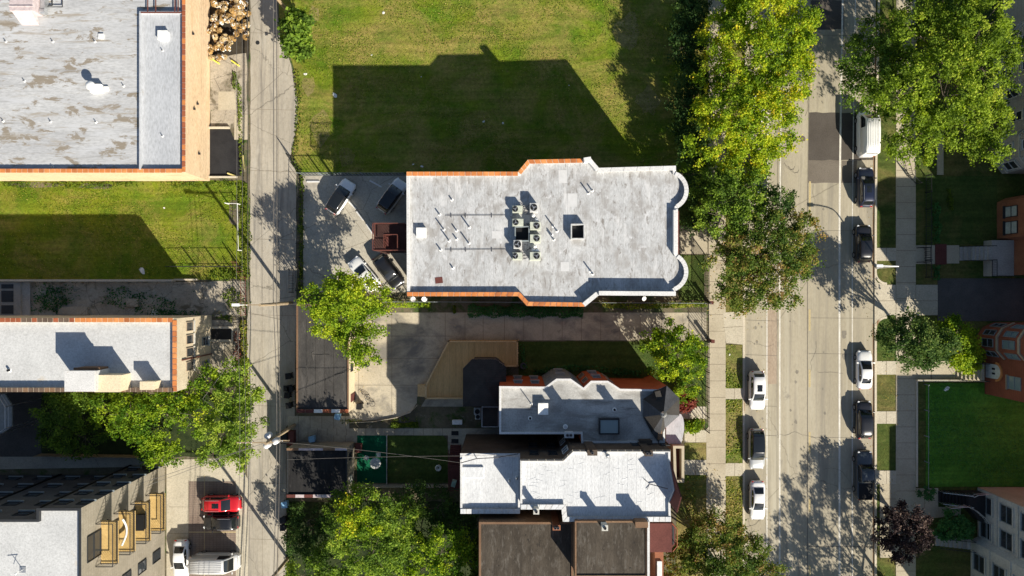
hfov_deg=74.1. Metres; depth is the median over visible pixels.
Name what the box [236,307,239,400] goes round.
overhead wire
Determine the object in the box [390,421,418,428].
flower border
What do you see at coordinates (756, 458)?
parked car
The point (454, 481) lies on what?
lounge chair
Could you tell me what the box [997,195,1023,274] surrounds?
orange brick house
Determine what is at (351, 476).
window
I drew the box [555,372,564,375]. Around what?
window
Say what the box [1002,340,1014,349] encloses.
window
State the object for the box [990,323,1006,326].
window
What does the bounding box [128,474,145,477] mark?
window
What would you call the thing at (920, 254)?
path
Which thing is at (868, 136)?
parked van
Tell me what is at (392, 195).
parked car
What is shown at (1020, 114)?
window
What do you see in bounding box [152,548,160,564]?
window
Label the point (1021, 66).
window
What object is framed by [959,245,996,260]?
shaded stone stairs
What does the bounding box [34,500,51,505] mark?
window
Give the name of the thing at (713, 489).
fallen leaves
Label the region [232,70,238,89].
weeds
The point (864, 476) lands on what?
parked pickup
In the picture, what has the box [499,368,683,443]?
red brick house
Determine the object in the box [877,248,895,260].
sidewalk
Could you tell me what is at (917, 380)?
garden wall
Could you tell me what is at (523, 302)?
boundary fence
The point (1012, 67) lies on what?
window
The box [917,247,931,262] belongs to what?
path gate
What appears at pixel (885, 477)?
sidewalk
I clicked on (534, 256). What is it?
air conditioner
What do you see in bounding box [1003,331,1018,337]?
window
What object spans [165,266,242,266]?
lot fence
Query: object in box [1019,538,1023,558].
window
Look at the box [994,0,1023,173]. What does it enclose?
greystone flats
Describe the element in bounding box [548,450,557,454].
window
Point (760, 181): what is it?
parked car
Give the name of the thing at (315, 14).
dry grass
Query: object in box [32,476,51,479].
window
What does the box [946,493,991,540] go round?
landing handrail
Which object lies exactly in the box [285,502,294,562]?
weeds
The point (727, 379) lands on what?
grass tufts
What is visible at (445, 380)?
timber deck
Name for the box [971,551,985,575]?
window
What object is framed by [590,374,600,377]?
window
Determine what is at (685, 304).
fence vine
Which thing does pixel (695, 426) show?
leafy shrub
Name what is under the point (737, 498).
grass tufts
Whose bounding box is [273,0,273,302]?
overhead wire
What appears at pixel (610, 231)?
flat roofed apartment house
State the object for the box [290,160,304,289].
weeds
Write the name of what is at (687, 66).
dark evergreen
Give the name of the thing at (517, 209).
air conditioner
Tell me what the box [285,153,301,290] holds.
alley fence
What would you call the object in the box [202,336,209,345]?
window
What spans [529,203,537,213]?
air conditioner
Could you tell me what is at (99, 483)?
window
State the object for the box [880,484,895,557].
sidewalk
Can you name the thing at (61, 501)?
window
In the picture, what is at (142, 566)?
window
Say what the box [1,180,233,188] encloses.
weeds
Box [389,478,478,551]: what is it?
shaded yard tree
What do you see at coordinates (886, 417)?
sidewalk
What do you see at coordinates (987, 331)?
window
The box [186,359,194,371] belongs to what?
window
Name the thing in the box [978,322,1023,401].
red brick bay house
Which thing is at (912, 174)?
iron fence
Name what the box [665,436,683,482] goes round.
stone porch
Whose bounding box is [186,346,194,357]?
window
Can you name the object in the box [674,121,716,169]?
dark evergreen
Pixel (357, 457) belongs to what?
overhead wire
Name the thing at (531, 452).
window
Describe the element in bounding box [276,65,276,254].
overhead wire
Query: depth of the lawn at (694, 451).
81.90 m
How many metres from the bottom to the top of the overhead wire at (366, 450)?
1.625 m
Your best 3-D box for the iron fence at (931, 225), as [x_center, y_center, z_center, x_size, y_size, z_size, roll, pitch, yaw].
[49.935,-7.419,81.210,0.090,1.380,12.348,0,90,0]
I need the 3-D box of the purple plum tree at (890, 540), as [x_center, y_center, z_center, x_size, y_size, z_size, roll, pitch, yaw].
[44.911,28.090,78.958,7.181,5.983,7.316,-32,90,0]
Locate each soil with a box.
[0,0,741,575]
[6,182,64,187]
[79,183,112,188]
[210,0,248,59]
[229,200,240,224]
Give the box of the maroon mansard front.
[650,521,677,575]
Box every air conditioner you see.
[512,206,522,213]
[512,219,523,226]
[512,252,521,259]
[513,240,521,249]
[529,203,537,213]
[529,222,540,230]
[529,234,540,242]
[529,252,540,260]
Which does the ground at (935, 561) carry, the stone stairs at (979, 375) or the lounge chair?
the stone stairs at (979, 375)
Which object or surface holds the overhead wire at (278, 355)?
attached to the utility pole at (281, 303)
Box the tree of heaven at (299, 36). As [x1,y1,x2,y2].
[274,5,316,63]
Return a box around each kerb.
[209,127,237,177]
[743,0,886,575]
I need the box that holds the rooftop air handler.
[8,0,62,24]
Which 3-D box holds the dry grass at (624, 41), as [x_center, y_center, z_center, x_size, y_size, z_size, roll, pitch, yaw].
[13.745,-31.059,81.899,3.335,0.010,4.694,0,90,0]
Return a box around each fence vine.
[391,300,430,307]
[602,301,707,310]
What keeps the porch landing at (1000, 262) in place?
on the ground at (935, 561)
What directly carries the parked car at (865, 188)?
on the road
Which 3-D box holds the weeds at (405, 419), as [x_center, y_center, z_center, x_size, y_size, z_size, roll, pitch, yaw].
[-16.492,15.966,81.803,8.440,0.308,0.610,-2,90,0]
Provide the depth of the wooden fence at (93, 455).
80.95 m
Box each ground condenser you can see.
[474,407,480,414]
[475,414,480,419]
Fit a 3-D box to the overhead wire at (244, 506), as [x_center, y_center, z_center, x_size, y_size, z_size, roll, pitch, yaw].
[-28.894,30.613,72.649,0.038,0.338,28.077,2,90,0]
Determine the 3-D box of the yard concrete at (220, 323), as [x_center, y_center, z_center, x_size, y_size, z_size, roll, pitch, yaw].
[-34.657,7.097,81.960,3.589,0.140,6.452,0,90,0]
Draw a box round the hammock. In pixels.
[121,518,127,545]
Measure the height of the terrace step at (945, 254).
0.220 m
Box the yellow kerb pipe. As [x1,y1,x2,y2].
[227,155,244,175]
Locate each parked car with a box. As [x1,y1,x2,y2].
[170,539,191,575]
[201,494,241,513]
[203,512,240,532]
[325,178,355,214]
[348,256,380,291]
[372,253,404,288]
[376,177,405,214]
[746,428,767,468]
[747,371,767,409]
[748,480,767,519]
[749,157,767,192]
[852,225,874,262]
[853,400,874,438]
[854,167,876,207]
[854,350,874,388]
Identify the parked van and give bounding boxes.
[188,550,240,574]
[854,111,880,157]
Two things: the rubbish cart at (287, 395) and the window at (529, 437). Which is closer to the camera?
the window at (529, 437)
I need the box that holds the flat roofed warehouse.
[0,0,209,180]
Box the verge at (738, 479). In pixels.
[726,476,742,573]
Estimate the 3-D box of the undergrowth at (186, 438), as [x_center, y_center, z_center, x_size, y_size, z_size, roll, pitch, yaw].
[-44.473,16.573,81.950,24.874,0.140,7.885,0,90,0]
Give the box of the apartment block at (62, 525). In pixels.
[0,464,164,575]
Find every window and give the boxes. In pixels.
[0,491,13,495]
[1,500,23,505]
[3,476,22,479]
[12,483,33,487]
[12,510,35,515]
[23,491,44,495]
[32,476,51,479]
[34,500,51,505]
[42,483,62,487]
[53,499,74,504]
[54,491,71,495]
[61,476,80,479]
[73,483,88,487]
[73,490,93,494]
[75,499,95,504]
[90,476,103,479]
[92,481,110,485]
[95,490,114,494]
[109,474,126,477]
[112,481,130,485]
[123,569,131,575]
[125,466,141,470]
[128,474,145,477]
[138,558,146,575]
[143,466,159,470]
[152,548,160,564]
[186,320,194,330]
[186,333,194,344]
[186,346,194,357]
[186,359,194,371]
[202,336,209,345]
[202,359,209,368]
[349,474,352,483]
[513,375,521,378]
[513,379,522,382]
[528,436,536,439]
[528,443,537,446]
[529,375,537,378]
[529,450,538,454]
[530,380,539,383]
[544,436,553,439]
[546,443,555,446]
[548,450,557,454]
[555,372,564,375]
[559,437,565,445]
[562,445,567,453]
[587,370,596,373]
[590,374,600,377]
[658,441,669,445]
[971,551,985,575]
[978,521,992,542]
[981,338,992,346]
[983,329,997,335]
[985,350,998,356]
[985,497,992,517]
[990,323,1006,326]
[991,562,1006,575]
[998,142,1013,153]
[998,502,1013,527]
[998,528,1013,553]
[999,67,1013,76]
[1000,159,1021,171]
[1001,129,1022,138]
[1002,86,1020,99]
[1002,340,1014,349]
[1003,205,1017,218]
[1003,220,1017,235]
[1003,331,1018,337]
[1004,353,1020,359]
[1005,375,1020,390]
[1009,109,1023,122]
[1010,22,1021,31]
[1010,324,1023,328]
[1019,511,1023,531]
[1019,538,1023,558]
[1020,61,1023,71]
[1020,139,1023,150]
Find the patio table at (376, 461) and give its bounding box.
[370,458,380,468]
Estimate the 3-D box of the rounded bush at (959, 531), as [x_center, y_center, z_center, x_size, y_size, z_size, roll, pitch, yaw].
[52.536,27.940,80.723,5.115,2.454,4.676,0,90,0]
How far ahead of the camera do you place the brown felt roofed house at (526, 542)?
71.62 m
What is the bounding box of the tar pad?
[210,129,241,175]
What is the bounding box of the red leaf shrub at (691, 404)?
[678,389,698,413]
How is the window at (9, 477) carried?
in the apartment block at (62, 525)
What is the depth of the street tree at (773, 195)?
75.79 m
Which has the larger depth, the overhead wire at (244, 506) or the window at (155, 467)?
the window at (155, 467)
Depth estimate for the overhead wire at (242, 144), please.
72.77 m
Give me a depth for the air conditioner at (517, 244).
70.88 m
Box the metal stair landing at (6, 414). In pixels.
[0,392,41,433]
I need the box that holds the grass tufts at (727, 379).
[726,345,741,387]
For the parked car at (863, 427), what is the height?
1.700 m
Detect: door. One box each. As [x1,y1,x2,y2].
[87,529,101,562]
[351,392,354,401]
[986,362,1002,381]
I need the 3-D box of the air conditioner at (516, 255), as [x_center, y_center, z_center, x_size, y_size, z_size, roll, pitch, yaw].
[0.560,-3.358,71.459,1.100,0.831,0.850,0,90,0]
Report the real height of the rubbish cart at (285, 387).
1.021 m
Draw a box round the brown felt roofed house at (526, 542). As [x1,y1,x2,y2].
[479,509,572,575]
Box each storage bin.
[280,430,287,443]
[287,430,295,444]
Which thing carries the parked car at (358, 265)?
on the parking lot at (331, 242)
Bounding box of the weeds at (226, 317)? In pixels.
[212,314,233,322]
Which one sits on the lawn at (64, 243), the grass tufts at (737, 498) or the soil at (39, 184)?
the soil at (39, 184)
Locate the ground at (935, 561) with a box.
[876,0,1023,575]
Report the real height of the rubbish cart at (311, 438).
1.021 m
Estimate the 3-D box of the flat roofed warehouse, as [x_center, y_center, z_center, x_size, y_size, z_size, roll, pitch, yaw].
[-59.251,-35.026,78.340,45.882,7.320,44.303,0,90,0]
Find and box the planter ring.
[435,465,441,470]
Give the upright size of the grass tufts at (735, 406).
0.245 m
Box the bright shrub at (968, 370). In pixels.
[949,345,986,376]
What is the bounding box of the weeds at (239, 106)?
[237,84,243,175]
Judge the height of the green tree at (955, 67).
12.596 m
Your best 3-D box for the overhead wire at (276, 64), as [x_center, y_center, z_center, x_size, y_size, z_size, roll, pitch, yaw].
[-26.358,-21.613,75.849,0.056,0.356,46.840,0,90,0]
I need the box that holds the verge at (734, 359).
[726,345,742,387]
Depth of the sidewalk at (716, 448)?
81.88 m
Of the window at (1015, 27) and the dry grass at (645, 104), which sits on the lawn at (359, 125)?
the dry grass at (645, 104)
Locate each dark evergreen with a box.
[663,89,712,136]
[664,22,710,66]
[670,0,713,33]
[670,55,711,101]
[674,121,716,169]
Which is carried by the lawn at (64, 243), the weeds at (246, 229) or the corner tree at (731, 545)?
the weeds at (246, 229)
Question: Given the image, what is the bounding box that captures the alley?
[247,0,296,575]
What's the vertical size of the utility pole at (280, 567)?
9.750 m
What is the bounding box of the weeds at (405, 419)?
[342,417,409,423]
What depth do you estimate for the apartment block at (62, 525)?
69.83 m
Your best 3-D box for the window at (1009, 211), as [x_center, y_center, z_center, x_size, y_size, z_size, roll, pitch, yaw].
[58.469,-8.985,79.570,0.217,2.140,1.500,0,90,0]
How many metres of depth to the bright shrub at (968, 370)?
80.57 m
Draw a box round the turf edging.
[386,435,386,483]
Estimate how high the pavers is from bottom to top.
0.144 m
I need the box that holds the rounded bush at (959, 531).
[932,503,977,542]
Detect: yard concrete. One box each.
[31,281,245,316]
[210,53,247,127]
[212,320,239,369]
[218,91,235,109]
[234,114,247,139]
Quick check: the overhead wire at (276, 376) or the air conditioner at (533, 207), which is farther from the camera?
the overhead wire at (276, 376)
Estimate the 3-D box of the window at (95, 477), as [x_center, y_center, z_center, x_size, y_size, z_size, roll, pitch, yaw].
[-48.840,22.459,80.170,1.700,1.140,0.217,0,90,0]
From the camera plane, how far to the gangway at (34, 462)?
81.89 m
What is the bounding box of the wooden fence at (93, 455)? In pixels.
[33,453,164,457]
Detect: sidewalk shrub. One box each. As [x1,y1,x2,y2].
[932,202,941,242]
[932,265,940,279]
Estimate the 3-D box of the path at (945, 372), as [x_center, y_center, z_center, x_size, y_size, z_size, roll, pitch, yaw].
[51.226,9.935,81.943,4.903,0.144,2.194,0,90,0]
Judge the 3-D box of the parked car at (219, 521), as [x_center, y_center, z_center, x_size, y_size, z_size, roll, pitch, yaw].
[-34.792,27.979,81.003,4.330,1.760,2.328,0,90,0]
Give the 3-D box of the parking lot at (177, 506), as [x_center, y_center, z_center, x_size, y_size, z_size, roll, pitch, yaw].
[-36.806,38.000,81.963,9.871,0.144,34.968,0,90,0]
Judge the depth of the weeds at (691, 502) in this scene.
81.75 m
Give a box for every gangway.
[0,392,41,456]
[0,457,165,468]
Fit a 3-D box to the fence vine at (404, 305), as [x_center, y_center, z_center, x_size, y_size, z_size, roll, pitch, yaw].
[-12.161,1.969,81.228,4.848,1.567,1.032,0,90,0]
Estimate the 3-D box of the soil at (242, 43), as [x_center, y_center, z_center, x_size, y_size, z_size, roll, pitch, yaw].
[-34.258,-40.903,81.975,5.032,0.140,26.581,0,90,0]
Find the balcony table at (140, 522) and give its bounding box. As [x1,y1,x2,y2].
[136,514,146,530]
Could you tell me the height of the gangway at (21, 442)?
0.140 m
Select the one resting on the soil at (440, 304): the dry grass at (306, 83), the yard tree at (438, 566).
the yard tree at (438, 566)
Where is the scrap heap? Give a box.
[207,0,250,60]
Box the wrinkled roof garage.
[296,304,354,412]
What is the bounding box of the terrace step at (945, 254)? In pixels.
[935,244,958,264]
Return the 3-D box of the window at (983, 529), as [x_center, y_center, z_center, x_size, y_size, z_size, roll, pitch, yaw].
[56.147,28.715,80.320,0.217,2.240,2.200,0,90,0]
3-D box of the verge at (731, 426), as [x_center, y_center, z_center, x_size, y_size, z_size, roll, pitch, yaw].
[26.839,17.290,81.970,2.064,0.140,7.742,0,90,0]
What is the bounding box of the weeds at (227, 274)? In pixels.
[207,268,241,280]
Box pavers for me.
[189,475,235,575]
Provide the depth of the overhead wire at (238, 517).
72.74 m
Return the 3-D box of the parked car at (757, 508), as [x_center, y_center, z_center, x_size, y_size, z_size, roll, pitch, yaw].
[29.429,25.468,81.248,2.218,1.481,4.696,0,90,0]
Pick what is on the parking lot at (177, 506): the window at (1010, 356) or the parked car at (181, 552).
the parked car at (181, 552)
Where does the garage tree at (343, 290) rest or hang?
on the soil at (440, 304)
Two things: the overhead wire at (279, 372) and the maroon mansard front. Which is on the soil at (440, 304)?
the maroon mansard front
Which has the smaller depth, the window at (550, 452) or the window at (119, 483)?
the window at (550, 452)
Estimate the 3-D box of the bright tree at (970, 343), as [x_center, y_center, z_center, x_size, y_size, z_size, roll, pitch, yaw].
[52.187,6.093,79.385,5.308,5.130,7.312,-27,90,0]
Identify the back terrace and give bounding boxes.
[211,341,236,373]
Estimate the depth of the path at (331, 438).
81.89 m
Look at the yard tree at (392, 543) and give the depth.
73.63 m
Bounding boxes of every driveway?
[349,313,705,421]
[874,278,937,323]
[937,278,1023,320]
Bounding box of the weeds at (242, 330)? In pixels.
[240,320,249,394]
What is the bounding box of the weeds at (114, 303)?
[31,284,175,314]
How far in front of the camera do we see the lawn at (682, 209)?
81.90 m
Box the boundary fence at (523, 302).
[393,301,689,303]
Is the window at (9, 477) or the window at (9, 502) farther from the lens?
the window at (9, 477)
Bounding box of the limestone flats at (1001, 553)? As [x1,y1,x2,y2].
[971,487,1023,575]
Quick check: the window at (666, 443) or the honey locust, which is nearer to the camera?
the window at (666, 443)
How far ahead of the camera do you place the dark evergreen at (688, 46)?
76.93 m
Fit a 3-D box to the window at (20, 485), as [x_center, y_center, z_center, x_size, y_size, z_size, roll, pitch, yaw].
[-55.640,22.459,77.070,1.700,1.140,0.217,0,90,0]
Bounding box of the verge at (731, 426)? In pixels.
[726,399,742,462]
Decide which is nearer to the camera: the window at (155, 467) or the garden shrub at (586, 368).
the window at (155, 467)
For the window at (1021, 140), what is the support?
in the greystone flats at (1013, 164)
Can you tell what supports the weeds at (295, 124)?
on the soil at (440, 304)
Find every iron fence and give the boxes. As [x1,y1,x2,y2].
[232,279,239,405]
[296,172,405,175]
[704,341,709,433]
[705,254,709,301]
[904,159,921,183]
[924,384,929,488]
[925,174,932,277]
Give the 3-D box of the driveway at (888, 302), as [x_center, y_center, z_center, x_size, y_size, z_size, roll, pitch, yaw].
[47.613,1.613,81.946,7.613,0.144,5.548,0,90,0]
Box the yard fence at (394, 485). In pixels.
[357,484,447,487]
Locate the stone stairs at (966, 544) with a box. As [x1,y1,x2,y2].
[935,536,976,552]
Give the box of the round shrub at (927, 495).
[915,485,936,501]
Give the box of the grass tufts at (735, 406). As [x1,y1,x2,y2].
[726,399,742,463]
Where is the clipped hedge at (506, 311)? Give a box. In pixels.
[467,303,583,318]
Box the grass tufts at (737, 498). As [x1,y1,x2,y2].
[726,477,742,573]
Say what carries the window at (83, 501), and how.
in the apartment block at (62, 525)
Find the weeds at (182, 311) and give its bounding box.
[134,309,204,314]
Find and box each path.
[288,416,348,427]
[291,428,459,434]
[296,435,356,442]
[421,399,464,406]
[448,428,498,453]
[680,226,706,253]
[681,407,704,418]
[684,430,705,441]
[684,460,705,474]
[916,245,934,263]
[916,361,955,378]
[916,488,960,518]
[937,133,943,174]
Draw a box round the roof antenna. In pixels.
[11,567,25,574]
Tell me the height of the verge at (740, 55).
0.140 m
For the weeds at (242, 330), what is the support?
on the soil at (440, 304)
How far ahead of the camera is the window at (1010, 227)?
79.61 m
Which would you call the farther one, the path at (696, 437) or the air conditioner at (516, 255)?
the path at (696, 437)
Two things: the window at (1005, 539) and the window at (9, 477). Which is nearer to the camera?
the window at (1005, 539)
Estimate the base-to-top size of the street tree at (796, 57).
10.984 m
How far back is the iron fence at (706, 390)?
80.60 m
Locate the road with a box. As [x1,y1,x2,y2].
[745,0,875,575]
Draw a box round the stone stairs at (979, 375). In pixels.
[956,363,989,381]
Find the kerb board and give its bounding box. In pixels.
[348,405,416,422]
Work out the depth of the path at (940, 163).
81.88 m
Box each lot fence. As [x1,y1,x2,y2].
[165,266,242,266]
[231,261,245,315]
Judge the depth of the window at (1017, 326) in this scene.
76.94 m
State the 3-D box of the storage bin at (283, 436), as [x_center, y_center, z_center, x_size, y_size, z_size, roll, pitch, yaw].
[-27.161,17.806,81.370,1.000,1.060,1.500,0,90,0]
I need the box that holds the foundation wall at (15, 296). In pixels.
[0,279,197,314]
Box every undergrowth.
[41,393,246,457]
[287,501,475,575]
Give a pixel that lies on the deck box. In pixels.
(456, 421)
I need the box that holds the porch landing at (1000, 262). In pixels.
[983,240,1013,275]
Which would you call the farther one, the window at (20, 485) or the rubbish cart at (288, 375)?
the rubbish cart at (288, 375)
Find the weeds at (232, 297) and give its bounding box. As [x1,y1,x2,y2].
[220,287,249,313]
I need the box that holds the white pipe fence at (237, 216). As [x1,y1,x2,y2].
[225,203,241,250]
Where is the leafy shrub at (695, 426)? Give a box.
[684,417,705,435]
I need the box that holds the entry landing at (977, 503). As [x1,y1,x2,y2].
[961,490,985,523]
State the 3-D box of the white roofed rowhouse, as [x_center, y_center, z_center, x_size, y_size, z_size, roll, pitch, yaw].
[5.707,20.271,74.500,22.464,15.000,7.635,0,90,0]
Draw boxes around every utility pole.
[232,301,292,306]
[237,424,295,448]
[272,557,288,575]
[277,0,289,12]
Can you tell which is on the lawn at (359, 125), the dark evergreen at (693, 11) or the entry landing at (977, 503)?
the dark evergreen at (693, 11)
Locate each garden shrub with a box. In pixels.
[519,344,527,368]
[533,364,641,376]
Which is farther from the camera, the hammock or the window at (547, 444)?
the window at (547, 444)
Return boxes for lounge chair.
[451,479,456,487]
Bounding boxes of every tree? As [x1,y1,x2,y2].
[28,392,112,460]
[79,392,172,447]
[132,429,184,471]
[134,360,224,438]
[192,356,269,475]
[279,502,340,563]
[283,537,429,575]
[294,266,396,372]
[321,479,429,575]
[333,492,381,542]
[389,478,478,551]
[402,522,478,575]
[663,504,789,575]
[680,168,719,238]
[681,44,808,184]
[687,156,774,242]
[692,0,825,113]
[698,199,827,318]
[747,179,798,223]
[834,0,930,126]
[869,306,965,374]
[870,0,1023,170]
[870,498,935,565]
[932,312,982,369]
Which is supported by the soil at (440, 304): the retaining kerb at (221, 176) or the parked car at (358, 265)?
the retaining kerb at (221, 176)
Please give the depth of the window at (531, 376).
80.53 m
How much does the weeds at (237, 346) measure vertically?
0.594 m
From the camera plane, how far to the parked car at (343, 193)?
80.60 m
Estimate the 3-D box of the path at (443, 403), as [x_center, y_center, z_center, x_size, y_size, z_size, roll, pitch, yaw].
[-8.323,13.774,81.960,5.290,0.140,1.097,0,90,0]
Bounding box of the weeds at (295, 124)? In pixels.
[290,70,301,159]
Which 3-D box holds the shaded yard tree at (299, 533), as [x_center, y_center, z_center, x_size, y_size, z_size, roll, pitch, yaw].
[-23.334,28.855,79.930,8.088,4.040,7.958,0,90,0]
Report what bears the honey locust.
on the lawn at (627, 355)
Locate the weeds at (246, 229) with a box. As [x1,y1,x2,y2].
[236,183,251,277]
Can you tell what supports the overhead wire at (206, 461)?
attached to the utility pole at (275, 440)
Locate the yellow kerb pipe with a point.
(243, 167)
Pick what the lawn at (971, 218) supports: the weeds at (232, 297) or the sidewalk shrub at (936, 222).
the sidewalk shrub at (936, 222)
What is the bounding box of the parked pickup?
[852,449,875,499]
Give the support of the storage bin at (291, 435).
on the soil at (440, 304)
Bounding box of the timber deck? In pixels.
[418,339,518,398]
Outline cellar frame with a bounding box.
[210,326,233,341]
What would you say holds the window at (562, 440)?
in the white roofed rowhouse
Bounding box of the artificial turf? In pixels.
[357,435,385,482]
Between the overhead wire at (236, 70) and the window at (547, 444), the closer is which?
the overhead wire at (236, 70)
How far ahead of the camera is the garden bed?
81.91 m
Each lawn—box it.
[0,180,248,279]
[279,0,707,173]
[388,435,447,482]
[518,341,704,406]
[676,475,705,575]
[679,176,701,224]
[679,255,703,299]
[684,419,704,429]
[684,442,705,459]
[924,175,996,243]
[926,383,1023,486]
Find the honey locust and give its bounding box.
[637,316,708,406]
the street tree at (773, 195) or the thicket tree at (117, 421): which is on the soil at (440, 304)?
the thicket tree at (117, 421)
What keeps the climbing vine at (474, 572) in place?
on the soil at (440, 304)
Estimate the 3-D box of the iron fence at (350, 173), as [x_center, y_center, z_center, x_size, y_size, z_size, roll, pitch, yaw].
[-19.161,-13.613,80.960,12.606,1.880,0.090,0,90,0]
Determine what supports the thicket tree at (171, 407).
on the soil at (440, 304)
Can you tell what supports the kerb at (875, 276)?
on the road
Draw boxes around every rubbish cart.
[279,515,287,523]
[280,523,287,530]
[281,500,288,507]
[283,385,291,391]
[284,392,292,398]
[285,372,293,379]
[285,401,293,408]
[287,385,295,392]
[308,435,315,442]
[334,413,340,419]
[356,403,363,409]
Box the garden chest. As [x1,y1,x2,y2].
[355,443,361,452]
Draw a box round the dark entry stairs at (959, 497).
[938,490,973,507]
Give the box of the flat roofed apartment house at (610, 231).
[406,157,688,306]
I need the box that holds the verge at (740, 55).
[726,2,742,311]
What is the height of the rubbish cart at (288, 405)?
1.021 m
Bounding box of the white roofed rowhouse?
[460,434,681,521]
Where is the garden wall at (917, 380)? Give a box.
[916,379,979,486]
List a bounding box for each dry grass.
[301,77,314,96]
[309,6,319,20]
[309,109,332,147]
[339,147,354,166]
[612,11,639,49]
[635,85,660,115]
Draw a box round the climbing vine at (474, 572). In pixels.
[468,527,478,575]
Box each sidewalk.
[706,0,725,575]
[723,312,742,344]
[726,388,742,398]
[726,463,742,475]
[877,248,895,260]
[877,361,895,374]
[877,411,895,423]
[877,471,895,483]
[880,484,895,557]
[896,0,915,575]
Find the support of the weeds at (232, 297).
on the soil at (440, 304)
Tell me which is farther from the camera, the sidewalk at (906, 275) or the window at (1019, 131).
the sidewalk at (906, 275)
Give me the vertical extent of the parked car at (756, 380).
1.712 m
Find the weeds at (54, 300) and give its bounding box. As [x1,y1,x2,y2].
[33,282,68,313]
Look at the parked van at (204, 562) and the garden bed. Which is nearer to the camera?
the parked van at (204, 562)
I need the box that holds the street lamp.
[875,264,898,268]
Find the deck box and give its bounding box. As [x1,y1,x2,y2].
[452,419,461,424]
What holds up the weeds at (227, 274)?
on the lawn at (64, 243)
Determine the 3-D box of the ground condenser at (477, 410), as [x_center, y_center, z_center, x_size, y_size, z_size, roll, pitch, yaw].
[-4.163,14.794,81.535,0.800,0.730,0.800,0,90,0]
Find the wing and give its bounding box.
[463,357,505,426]
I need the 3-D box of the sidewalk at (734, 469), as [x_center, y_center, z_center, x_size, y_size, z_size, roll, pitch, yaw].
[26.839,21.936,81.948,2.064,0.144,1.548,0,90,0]
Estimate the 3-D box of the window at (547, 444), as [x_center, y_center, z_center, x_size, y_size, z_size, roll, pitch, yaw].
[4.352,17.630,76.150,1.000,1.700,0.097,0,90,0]
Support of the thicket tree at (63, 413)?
on the soil at (440, 304)
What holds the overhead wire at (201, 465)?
attached to the utility pole at (275, 440)
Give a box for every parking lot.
[166,458,247,575]
[303,176,406,291]
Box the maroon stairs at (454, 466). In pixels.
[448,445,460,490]
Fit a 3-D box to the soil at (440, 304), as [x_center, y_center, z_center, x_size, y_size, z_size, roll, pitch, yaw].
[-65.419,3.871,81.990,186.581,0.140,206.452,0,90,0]
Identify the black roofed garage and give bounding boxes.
[287,442,353,497]
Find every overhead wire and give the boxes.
[143,443,263,482]
[147,443,262,485]
[236,0,236,288]
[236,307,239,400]
[237,455,239,573]
[242,82,242,207]
[242,314,245,442]
[243,443,245,557]
[247,0,247,303]
[247,305,250,389]
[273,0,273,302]
[273,306,276,434]
[273,444,276,575]
[276,0,276,303]
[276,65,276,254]
[276,305,279,399]
[276,309,279,417]
[277,452,279,567]
[283,442,459,462]
[288,456,415,459]
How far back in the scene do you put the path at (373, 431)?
81.89 m
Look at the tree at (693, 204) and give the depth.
77.60 m
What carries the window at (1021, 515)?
in the limestone flats at (1001, 553)
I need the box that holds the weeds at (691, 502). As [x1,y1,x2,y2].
[683,480,698,533]
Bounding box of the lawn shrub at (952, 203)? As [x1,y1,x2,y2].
[946,189,953,209]
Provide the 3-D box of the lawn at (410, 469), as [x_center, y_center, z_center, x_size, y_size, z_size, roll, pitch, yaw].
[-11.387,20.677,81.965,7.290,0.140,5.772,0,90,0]
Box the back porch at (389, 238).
[372,223,406,253]
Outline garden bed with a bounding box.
[349,407,462,427]
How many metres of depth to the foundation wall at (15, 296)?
81.40 m
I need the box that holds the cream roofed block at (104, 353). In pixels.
[0,315,211,391]
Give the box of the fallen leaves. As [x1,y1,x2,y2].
[683,469,742,529]
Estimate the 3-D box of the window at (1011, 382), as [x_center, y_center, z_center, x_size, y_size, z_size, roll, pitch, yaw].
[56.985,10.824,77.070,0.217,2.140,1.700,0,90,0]
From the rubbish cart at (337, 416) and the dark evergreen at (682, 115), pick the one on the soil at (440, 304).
the rubbish cart at (337, 416)
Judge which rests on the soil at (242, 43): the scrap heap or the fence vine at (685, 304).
the scrap heap
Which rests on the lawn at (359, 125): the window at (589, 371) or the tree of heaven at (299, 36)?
the tree of heaven at (299, 36)
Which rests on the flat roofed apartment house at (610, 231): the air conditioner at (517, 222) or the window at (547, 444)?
the air conditioner at (517, 222)
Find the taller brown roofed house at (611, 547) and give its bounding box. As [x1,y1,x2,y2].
[573,518,649,575]
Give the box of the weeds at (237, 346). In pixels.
[233,331,241,368]

